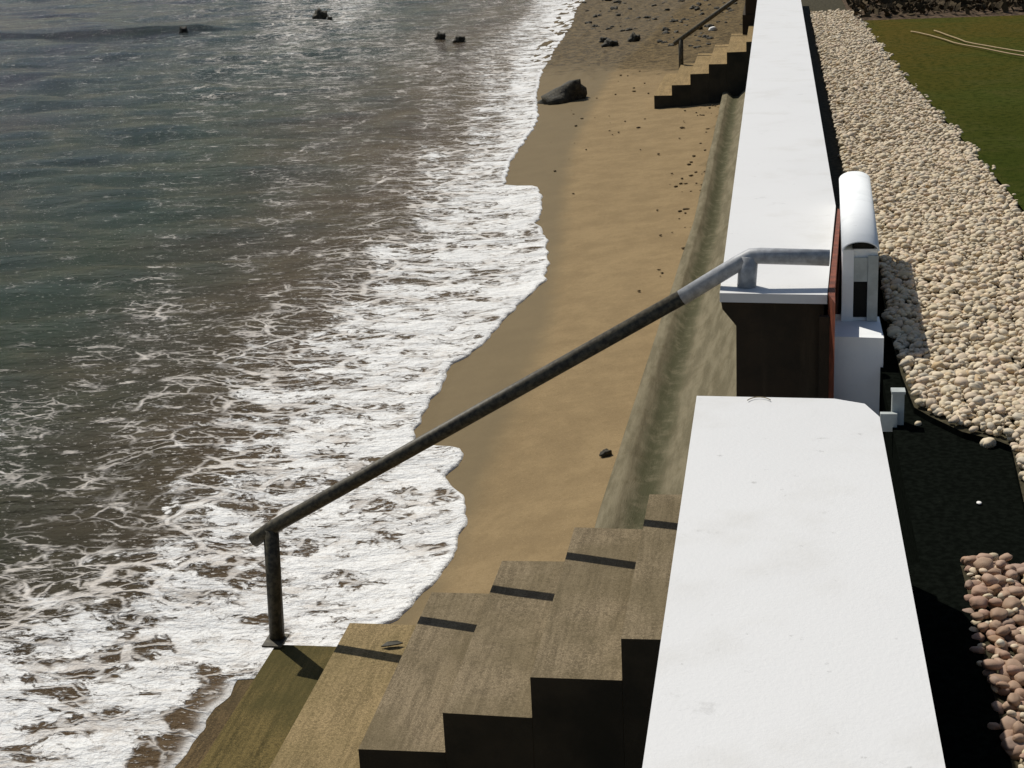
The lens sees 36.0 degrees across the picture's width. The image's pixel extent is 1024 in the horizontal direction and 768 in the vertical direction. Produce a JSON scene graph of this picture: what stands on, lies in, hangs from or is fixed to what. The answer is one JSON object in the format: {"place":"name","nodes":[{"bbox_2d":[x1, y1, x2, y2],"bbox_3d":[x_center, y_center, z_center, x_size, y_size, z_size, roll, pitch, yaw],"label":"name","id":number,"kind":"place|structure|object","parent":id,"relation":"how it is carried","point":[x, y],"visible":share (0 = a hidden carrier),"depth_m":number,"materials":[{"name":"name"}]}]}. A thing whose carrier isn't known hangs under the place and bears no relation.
{"place":"outdoors","nodes":[
{"label":"outdoors","id":0,"kind":"place"},
{"bbox_2d":[0,0,584,767],"bbox_3d":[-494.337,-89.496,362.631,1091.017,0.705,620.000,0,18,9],"label":"sea","id":1,"kind":"structure","parent":0,"point":[262,262],"depth_m":15.96,"materials":[{"name":"liquid"}]},
{"bbox_2d":[312,8,327,18],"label":"rock","id":2,"kind":"object","parent":1,"relation":"in","point":[319,13],"visible":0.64,"depth_m":48.79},
{"bbox_2d":[434,31,445,39],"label":"rock","id":3,"kind":"object","parent":1,"relation":"in","point":[439,35],"visible":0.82,"depth_m":41.15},
{"bbox_2d":[452,35,464,42],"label":"rock","id":4,"kind":"object","parent":1,"relation":"in","point":[458,39],"visible":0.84,"depth_m":40.30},
{"bbox_2d":[390,0,744,624],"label":"sand","id":5,"kind":"structure","parent":0,"point":[528,477],"depth_m":15.88,"materials":[{"name":"sand"}]},
{"bbox_2d":[175,494,681,767],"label":"beach stairs","id":6,"kind":"structure","parent":5,"relation":"on","point":[537,664],"depth_m":7.31,"materials":[{"name":"brown concrete"}]},
{"bbox_2d":[381,640,402,646],"bbox_3d":[-0.626,1.357,8.215,0.115,0.020,0.038,-5,18,-7],"label":"leaf","id":7,"kind":"object","parent":6,"relation":"on","point":[391,643],"visible":1,"depth_m":8.21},
{"bbox_2d":[249,248,829,647],"bbox_3d":[0.061,0.397,8.078,3.051,2.206,0.150,0,18,9],"label":"handrail","id":8,"kind":"object","parent":6,"relation":"attached to","point":[744,264],"visible":1,"depth_m":7.98,"materials":[{"name":"metal"}]},
{"bbox_2d":[537,79,586,104],"bbox_3d":[0.915,-5.335,29.079,0.942,0.606,0.756,-17,23,-36],"label":"boulder","id":9,"kind":"object","parent":5,"relation":"on","point":[570,91],"visible":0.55,"depth_m":28.79,"materials":[{"name":"stone"}]},
{"bbox_2d":[599,448,611,457],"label":"rock","id":10,"kind":"object","parent":5,"relation":"on","point":[606,452],"visible":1,"depth_m":11.05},
{"bbox_2d":[601,38,618,47],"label":"rock","id":11,"kind":"object","parent":5,"relation":"on","point":[608,42],"visible":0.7,"depth_m":36.58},
{"bbox_2d":[628,32,640,41],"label":"rock","id":12,"kind":"object","parent":5,"relation":"on","point":[634,37],"visible":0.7,"depth_m":37.08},
{"bbox_2d":[553,44,717,291],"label":"seaweed scraps","id":13,"kind":"object","parent":5,"relation":"on","point":[671,173],"visible":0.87,"depth_m":21.54,"materials":[{"name":"plant"}]},
{"bbox_2d":[595,89,745,528],"bbox_3d":[2.367,-2.047,17.825,0.932,1.071,21.200,0,18,9],"label":"sea wall apron","id":14,"kind":"object","parent":5,"relation":"on","point":[692,356],"visible":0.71,"depth_m":12.07,"materials":[{"name":"concrete"}]},
{"bbox_2d":[654,25,753,108],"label":"beach stairs","id":15,"kind":"structure","parent":5,"relation":"on","point":[706,78],"depth_m":26.58,"materials":[{"name":"concrete"}]},
{"bbox_2d":[673,0,737,67],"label":"handrail","id":16,"kind":"object","parent":15,"relation":"on","point":[679,41],"visible":0.59,"depth_m":28.93,"materials":[{"name":"metal"}]},
{"bbox_2d":[743,0,756,34],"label":"sea wall","id":17,"kind":"structure","parent":5,"relation":"on","point":[749,11],"depth_m":28.63,"materials":[{"name":"white paint"}]},
{"bbox_2d":[720,0,835,397],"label":"sea wall","id":18,"kind":"structure","parent":5,"relation":"on","point":[782,195],"depth_m":9.22,"materials":[{"name":"white paint"}]},
{"bbox_2d":[642,396,945,767],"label":"sea wall","id":19,"kind":"structure","parent":5,"relation":"on","point":[791,636],"depth_m":3.80,"materials":[{"name":"white paint"}]},
{"bbox_2d":[801,0,1023,767],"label":"earth","id":20,"kind":"structure","parent":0,"point":[832,147],"depth_m":11.99,"materials":[{"name":"soil"}]},
{"bbox_2d":[810,9,1023,767],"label":"pebbles","id":21,"kind":"object","parent":20,"relation":"on","point":[969,197],"visible":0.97,"depth_m":10.01,"materials":[{"name":"gravel"}]},
{"bbox_2d":[887,329,900,338],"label":"pebble","id":22,"kind":"object","parent":21,"relation":"on","point":[891,333],"visible":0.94,"depth_m":7.79,"materials":[{"name":"stone"}]},
{"bbox_2d":[898,271,911,279],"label":"pebble","id":23,"kind":"object","parent":21,"relation":"on","point":[905,273],"visible":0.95,"depth_m":8.79,"materials":[{"name":"stone"}]},
{"bbox_2d":[920,331,933,340],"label":"pebble","id":24,"kind":"object","parent":21,"relation":"on","point":[930,334],"visible":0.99,"depth_m":7.70,"materials":[{"name":"stone"}]},
{"bbox_2d":[931,362,944,370],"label":"pebble","id":25,"kind":"object","parent":21,"relation":"on","point":[935,365],"visible":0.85,"depth_m":7.25,"materials":[{"name":"stone"}]},
{"bbox_2d":[937,346,948,354],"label":"pebble","id":26,"kind":"object","parent":21,"relation":"on","point":[941,350],"visible":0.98,"depth_m":7.45,"materials":[{"name":"stone"}]},
{"bbox_2d":[944,324,956,332],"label":"pebble","id":27,"kind":"object","parent":21,"relation":"on","point":[949,328],"visible":1,"depth_m":7.77,"materials":[{"name":"stone"}]},
{"bbox_2d":[954,376,968,388],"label":"pebble","id":28,"kind":"object","parent":21,"relation":"on","point":[958,381],"visible":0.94,"depth_m":6.98,"materials":[{"name":"stone"}]},
{"bbox_2d":[957,322,968,329],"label":"pebble","id":29,"kind":"object","parent":21,"relation":"on","point":[963,325],"visible":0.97,"depth_m":7.81,"materials":[{"name":"stone"}]},
{"bbox_2d":[969,383,981,390],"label":"pebble","id":30,"kind":"object","parent":21,"relation":"on","point":[975,386],"visible":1,"depth_m":6.92,"materials":[{"name":"stone"}]},
{"bbox_2d":[972,396,984,405],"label":"pebble","id":31,"kind":"object","parent":21,"relation":"on","point":[979,400],"visible":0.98,"depth_m":6.75,"materials":[{"name":"stone"}]},
{"bbox_2d":[983,333,996,341],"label":"pebble","id":32,"kind":"object","parent":21,"relation":"on","point":[990,337],"visible":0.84,"depth_m":7.61,"materials":[{"name":"stone"}]},
{"bbox_2d":[988,568,999,575],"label":"pebble","id":33,"kind":"object","parent":21,"relation":"on","point":[994,571],"visible":0.73,"depth_m":5.18,"materials":[{"name":"stone"}]},
{"bbox_2d":[989,676,1001,687],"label":"pebble","id":34,"kind":"object","parent":21,"relation":"on","point":[993,680],"visible":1,"depth_m":4.50,"materials":[{"name":"stone"}]},
{"bbox_2d":[995,560,1005,567],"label":"pebble","id":35,"kind":"object","parent":21,"relation":"on","point":[1000,563],"visible":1,"depth_m":5.21,"materials":[{"name":"stone"}]},
{"bbox_2d":[995,405,1005,413],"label":"pebble","id":36,"kind":"object","parent":21,"relation":"on","point":[1001,409],"visible":1,"depth_m":6.63,"materials":[{"name":"stone"}]},
{"bbox_2d":[998,650,1010,659],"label":"pebble","id":37,"kind":"object","parent":21,"relation":"on","point":[1004,655],"visible":0.91,"depth_m":4.63,"materials":[{"name":"stone"}]},
{"bbox_2d":[998,354,1010,361],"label":"pebble","id":38,"kind":"object","parent":21,"relation":"on","point":[1004,358],"visible":0.95,"depth_m":7.31,"materials":[{"name":"stone"}]},
{"bbox_2d":[1001,736,1019,750],"bbox_3d":[1.339,0.967,4.212,0.060,0.043,0.059,4,19,20],"label":"pebble","id":39,"kind":"object","parent":21,"relation":"on","point":[1008,744],"visible":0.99,"depth_m":4.20,"materials":[{"name":"stone"}]},
{"bbox_2d":[1012,733,1023,742],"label":"pebble","id":40,"kind":"object","parent":39,"relation":"on","point":[1018,737],"visible":1,"depth_m":4.19,"materials":[{"name":"stone"}]},
{"bbox_2d":[1005,569,1017,578],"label":"pebble","id":41,"kind":"object","parent":21,"relation":"on","point":[1012,574],"visible":0.94,"depth_m":5.13,"materials":[{"name":"stone"}]},
{"bbox_2d":[1005,659,1023,671],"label":"pebble","id":42,"kind":"object","parent":21,"relation":"on","point":[1013,662],"visible":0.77,"depth_m":4.57,"materials":[{"name":"stone"}]},
{"label":"pebble","id":43,"kind":"object","parent":21,"relation":"on","visible":0},
{"bbox_2d":[1012,412,1023,420],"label":"pebble","id":44,"kind":"object","parent":43,"relation":"on","point":[1016,416],"visible":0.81,"depth_m":6.54,"materials":[{"name":"stone"}]},
{"bbox_2d":[926,398,937,407],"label":"pebble","id":45,"kind":"object","parent":20,"relation":"on","point":[930,402],"visible":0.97,"depth_m":6.77,"materials":[{"name":"stone"}]},
{"bbox_2d":[955,369,968,377],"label":"pebble","id":46,"kind":"object","parent":20,"relation":"on","point":[964,373],"visible":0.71,"depth_m":7.15,"materials":[{"name":"stone"}]},
{"bbox_2d":[965,580,973,589],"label":"pebble","id":47,"kind":"object","parent":20,"relation":"on","point":[969,584],"visible":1,"depth_m":5.11,"materials":[{"name":"stone"}]},
{"bbox_2d":[964,555,976,565],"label":"pebble","id":48,"kind":"object","parent":20,"relation":"on","point":[970,559],"visible":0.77,"depth_m":5.26,"materials":[{"name":"stone"}]},
{"bbox_2d":[964,392,977,399],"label":"pebble","id":49,"kind":"object","parent":20,"relation":"on","point":[968,395],"visible":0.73,"depth_m":6.87,"materials":[{"name":"stone"}]},
{"bbox_2d":[969,596,988,609],"bbox_3d":[1.484,0.693,5.000,0.061,0.045,0.085,-6,3,15],"label":"pebble","id":50,"kind":"object","parent":20,"relation":"on","point":[979,602],"visible":1,"depth_m":4.97,"materials":[{"name":"stone"}]},
{"bbox_2d":[972,632,985,641],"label":"pebble","id":51,"kind":"object","parent":20,"relation":"on","point":[981,637],"visible":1,"depth_m":4.82,"materials":[{"name":"stone"}]},
{"bbox_2d":[971,585,988,595],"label":"pebble","id":52,"kind":"object","parent":20,"relation":"on","point":[978,590],"visible":0.8,"depth_m":5.06,"materials":[{"name":"stone"}]},
{"bbox_2d":[973,557,993,570],"bbox_3d":[1.564,0.601,5.220,0.068,0.054,0.041,1,-24,33],"label":"pebble","id":53,"kind":"object","parent":20,"relation":"on","point":[983,562],"visible":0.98,"depth_m":5.21,"materials":[{"name":"stone"}]},
{"bbox_2d":[977,622,989,632],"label":"pebble","id":54,"kind":"object","parent":20,"relation":"on","point":[983,627],"visible":1,"depth_m":4.83,"materials":[{"name":"stone"}]},
{"bbox_2d":[978,610,989,618],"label":"pebble","id":55,"kind":"object","parent":20,"relation":"on","point":[986,613],"visible":0.7,"depth_m":4.92,"materials":[{"name":"stone"}]},
{"bbox_2d":[981,573,997,585],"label":"pebble","id":56,"kind":"object","parent":20,"relation":"on","point":[988,579],"visible":1,"depth_m":5.09,"materials":[{"name":"stone"}]},
{"bbox_2d":[982,669,996,676],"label":"pebble","id":57,"kind":"object","parent":20,"relation":"on","point":[986,672],"visible":0.76,"depth_m":4.59,"materials":[{"name":"stone"}]},
{"bbox_2d":[981,659,1002,669],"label":"pebble","id":58,"kind":"object","parent":57,"relation":"on","point":[990,664],"visible":1,"depth_m":4.57,"materials":[{"name":"stone"}]},
{"bbox_2d":[986,645,995,653],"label":"pebble","id":59,"kind":"object","parent":20,"relation":"on","point":[990,648],"visible":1,"depth_m":4.70,"materials":[{"name":"stone"}]},
{"bbox_2d":[986,630,995,638],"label":"pebble","id":60,"kind":"object","parent":20,"relation":"on","point":[990,632],"visible":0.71,"depth_m":4.79,"materials":[{"name":"stone"}]},
{"bbox_2d":[989,620,1001,630],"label":"pebble","id":61,"kind":"object","parent":60,"relation":"on","point":[994,624],"visible":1,"depth_m":4.80,"materials":[{"name":"stone"}]},
{"bbox_2d":[986,374,1001,382],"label":"pebble","id":62,"kind":"object","parent":20,"relation":"on","point":[993,378],"visible":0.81,"depth_m":7.04,"materials":[{"name":"stone"}]},
{"bbox_2d":[988,598,1002,606],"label":"pebble","id":63,"kind":"object","parent":20,"relation":"on","point":[996,602],"visible":1,"depth_m":4.96,"materials":[{"name":"stone"}]},
{"bbox_2d":[988,635,1004,643],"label":"pebble","id":64,"kind":"object","parent":20,"relation":"on","point":[993,639],"visible":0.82,"depth_m":4.76,"materials":[{"name":"stone"}]},
{"bbox_2d":[991,701,1003,713],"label":"pebble","id":65,"kind":"object","parent":20,"relation":"on","point":[996,706],"visible":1,"depth_m":4.41,"materials":[{"name":"stone"}]},
{"bbox_2d":[990,607,1007,620],"bbox_3d":[1.514,0.715,4.890,0.055,0.044,0.076,-2,7,21],"label":"pebble","id":66,"kind":"object","parent":20,"relation":"on","point":[998,614],"visible":0.95,"depth_m":4.86,"materials":[{"name":"stone"}]},
{"bbox_2d":[987,673,1011,684],"bbox_3d":[1.410,0.859,4.548,0.070,0.035,0.059,22,30,28],"label":"pebble","id":67,"kind":"object","parent":20,"relation":"on","point":[1004,678],"visible":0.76,"depth_m":4.54,"materials":[{"name":"stone"}]},
{"bbox_2d":[994,574,1008,585],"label":"pebble","id":68,"kind":"object","parent":20,"relation":"on","point":[1002,579],"visible":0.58,"depth_m":5.12,"materials":[{"name":"stone"}]},
{"bbox_2d":[997,687,1010,695],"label":"pebble","id":69,"kind":"object","parent":20,"relation":"on","point":[1003,692],"visible":0.9,"depth_m":4.49,"materials":[{"name":"stone"}]},
{"bbox_2d":[996,681,1009,688],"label":"pebble","id":70,"kind":"object","parent":69,"relation":"on","point":[1003,685],"visible":1,"depth_m":4.47,"materials":[{"name":"stone"}]},
{"bbox_2d":[999,665,1009,676],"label":"pebble","id":71,"kind":"object","parent":20,"relation":"on","point":[1002,671],"visible":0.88,"depth_m":4.56,"materials":[{"name":"stone"}]},
{"bbox_2d":[1006,665,1020,675],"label":"pebble","id":72,"kind":"object","parent":71,"relation":"on","point":[1013,670],"visible":1,"depth_m":4.54,"materials":[{"name":"stone"}]},
{"bbox_2d":[1000,729,1013,740],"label":"pebble","id":73,"kind":"object","parent":20,"relation":"on","point":[1005,734],"visible":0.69,"depth_m":4.25,"materials":[{"name":"stone"}]},
{"bbox_2d":[1001,618,1014,625],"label":"pebble","id":74,"kind":"object","parent":20,"relation":"on","point":[1007,621],"visible":0.44,"depth_m":4.85,"materials":[{"name":"stone"}]},
{"bbox_2d":[999,715,1017,730],"bbox_3d":[1.363,0.935,4.310,0.053,0.030,0.057,-21,47,-2],"label":"pebble","id":75,"kind":"object","parent":20,"relation":"on","point":[1007,722],"visible":0.69,"depth_m":4.31,"materials":[{"name":"stone"}]},
{"bbox_2d":[1002,701,1016,711],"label":"pebble","id":76,"kind":"object","parent":20,"relation":"on","point":[1006,705],"visible":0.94,"depth_m":4.40,"materials":[{"name":"stone"}]},
{"bbox_2d":[1007,693,1020,706],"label":"pebble","id":77,"kind":"object","parent":76,"relation":"on","point":[1013,699],"visible":1,"depth_m":4.40,"materials":[{"name":"stone"}]},
{"bbox_2d":[1003,633,1016,641],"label":"pebble","id":78,"kind":"object","parent":20,"relation":"on","point":[1007,637],"visible":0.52,"depth_m":4.78,"materials":[{"name":"stone"}]},
{"bbox_2d":[995,626,1010,636],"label":"pebble","id":79,"kind":"object","parent":78,"relation":"on","point":[1002,631],"visible":1,"depth_m":4.77,"materials":[{"name":"stone"}]},
{"bbox_2d":[1002,597,1021,609],"bbox_3d":[1.572,0.692,4.945,0.055,0.039,0.077,1,17,34],"label":"pebble","id":80,"kind":"object","parent":20,"relation":"on","point":[1011,603],"visible":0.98,"depth_m":4.93,"materials":[{"name":"stone"}]},
{"bbox_2d":[1005,742,1023,759],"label":"pebble","id":81,"kind":"object","parent":20,"relation":"on","point":[1015,753],"visible":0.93,"depth_m":4.18,"materials":[{"name":"stone"}]},
{"bbox_2d":[1008,680,1021,692],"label":"pebble","id":82,"kind":"object","parent":20,"relation":"on","point":[1014,685],"visible":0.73,"depth_m":4.49,"materials":[{"name":"stone"}]},
{"bbox_2d":[1012,614,1023,625],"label":"pebble","id":83,"kind":"object","parent":20,"relation":"on","point":[1018,619],"visible":1,"depth_m":4.86,"materials":[{"name":"stone"}]},
{"bbox_2d":[1014,672,1023,685],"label":"pebble","id":84,"kind":"object","parent":20,"relation":"on","point":[1019,677],"visible":1,"depth_m":4.50,"materials":[{"name":"stone"}]},
{"bbox_2d":[826,268,1023,767],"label":"path","id":85,"kind":"structure","parent":0,"point":[945,478],"depth_m":5.67,"materials":[{"name":"asphalt"}]},
{"bbox_2d":[880,388,905,431],"bbox_3d":[1.627,0.110,6.732,0.104,0.171,0.084,0,18,9],"label":"short post","id":86,"kind":"object","parent":85,"relation":"on","point":[894,417],"visible":0.93,"depth_m":6.71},
{"bbox_2d":[970,612,983,620],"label":"pebble","id":87,"kind":"object","parent":85,"relation":"on","point":[976,616],"visible":1,"depth_m":4.87,"materials":[{"name":"stone"}]},
{"bbox_2d":[969,646,984,653],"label":"pebble","id":88,"kind":"object","parent":85,"relation":"on","point":[977,649],"visible":1,"depth_m":4.72,"materials":[{"name":"stone"}]},
{"bbox_2d":[983,438,994,447],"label":"pebble","id":89,"kind":"object","parent":85,"relation":"on","point":[988,442],"visible":1,"depth_m":6.42,"materials":[{"name":"stone"}]},
{"bbox_2d":[987,722,1000,729],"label":"pebble","id":90,"kind":"object","parent":85,"relation":"on","point":[993,726],"visible":1,"depth_m":4.32,"materials":[{"name":"stone"}]},
{"bbox_2d":[842,0,1023,20],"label":"soil","id":91,"kind":"structure","parent":0,"point":[946,14],"depth_m":22.21,"materials":[{"name":"soil"}]},
{"bbox_2d":[846,0,1023,16],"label":"ground cover","id":92,"kind":"object","parent":91,"relation":"on","point":[920,6],"visible":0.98,"depth_m":22.52,"materials":[{"name":"black plant"}]},
{"bbox_2d":[863,15,1023,209],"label":"lawn","id":93,"kind":"structure","parent":0,"point":[976,95],"depth_m":16.39,"materials":[{"name":"plant"}]},
{"bbox_2d":[910,31,1023,56],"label":"garden hose","id":94,"kind":"object","parent":93,"relation":"on","point":[968,45],"visible":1,"depth_m":18.48,"materials":[{"name":"rubber"}]},
{"bbox_2d":[934,30,1023,52],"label":"garden hose","id":95,"kind":"object","parent":93,"relation":"on","point":[979,44],"visible":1,"depth_m":18.56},
{"label":"pebble","id":96,"kind":"object","parent":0,"visible":0},
{"bbox_2d":[936,312,949,318],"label":"pebble","id":97,"kind":"object","parent":96,"relation":"on","point":[944,315],"visible":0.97,"depth_m":7.99,"materials":[{"name":"stone"}]},
{"label":"pebble","id":98,"kind":"object","parent":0,"visible":0},
{"bbox_2d":[1012,721,1023,734],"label":"pebble","id":99,"kind":"object","parent":98,"relation":"on","point":[1017,727],"visible":0.91,"depth_m":4.24,"materials":[{"name":"stone"}]},
{"label":"pebble","id":100,"kind":"object","parent":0,"visible":0},
{"bbox_2d":[1012,653,1023,664],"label":"pebble","id":101,"kind":"object","parent":100,"relation":"on","point":[1019,657],"visible":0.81,"depth_m":4.59,"materials":[{"name":"stone"}]},
{"label":"pebble","id":102,"kind":"object","parent":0,"visible":0},
{"bbox_2d":[1015,634,1023,644],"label":"pebble","id":103,"kind":"object","parent":102,"relation":"on","point":[1019,638],"visible":1,"depth_m":4.73,"materials":[{"name":"stone"}]},
{"label":"pebble","id":104,"kind":"object","parent":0,"visible":0},
{"bbox_2d":[1008,586,1022,595],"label":"pebble","id":105,"kind":"object","parent":104,"relation":"on","point":[1016,590],"visible":1,"depth_m":5.02,"materials":[{"name":"stone"}]},
{"label":"pebble","id":106,"kind":"object","parent":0,"visible":0},
{"bbox_2d":[988,584,1001,593],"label":"pebble","id":107,"kind":"object","parent":106,"relation":"on","point":[996,588],"visible":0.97,"depth_m":5.05,"materials":[{"name":"stone"}]},
{"label":"pebble","id":108,"kind":"object","parent":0,"visible":0},
{"bbox_2d":[976,553,992,559],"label":"pebble","id":109,"kind":"object","parent":108,"relation":"on","point":[979,555],"visible":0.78,"depth_m":5.26,"materials":[{"name":"stone"}]},
{"label":"pebble","id":110,"kind":"object","parent":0,"visible":0},
{"bbox_2d":[999,553,1012,561],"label":"pebble","id":111,"kind":"object","parent":110,"relation":"on","point":[1006,557],"visible":0.88,"depth_m":5.26,"materials":[{"name":"stone"}]},
{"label":"landing","id":112,"kind":"structure","parent":0,"visible":0},
{"bbox_2d":[818,209,839,398],"bbox_3d":[1.694,-0.215,8.389,0.075,1.018,2.070,1,19,12],"label":"timber board","id":113,"kind":"object","parent":112,"relation":"on","point":[826,354],"visible":0.42,"depth_m":7.49,"materials":[{"name":"wood"}]},
{"bbox_2d":[834,314,883,415],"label":"white block","id":114,"kind":"structure","parent":112,"relation":"on","point":[858,354],"depth_m":7.54,"materials":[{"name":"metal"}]},
{"bbox_2d":[839,171,879,320],"bbox_3d":[1.857,-0.775,8.476,0.180,0.408,1.794,1,19,11],"label":"hooded housing","id":115,"kind":"object","parent":114,"relation":"on","point":[859,250],"visible":1,"depth_m":7.72,"materials":[{"name":"white metal"}]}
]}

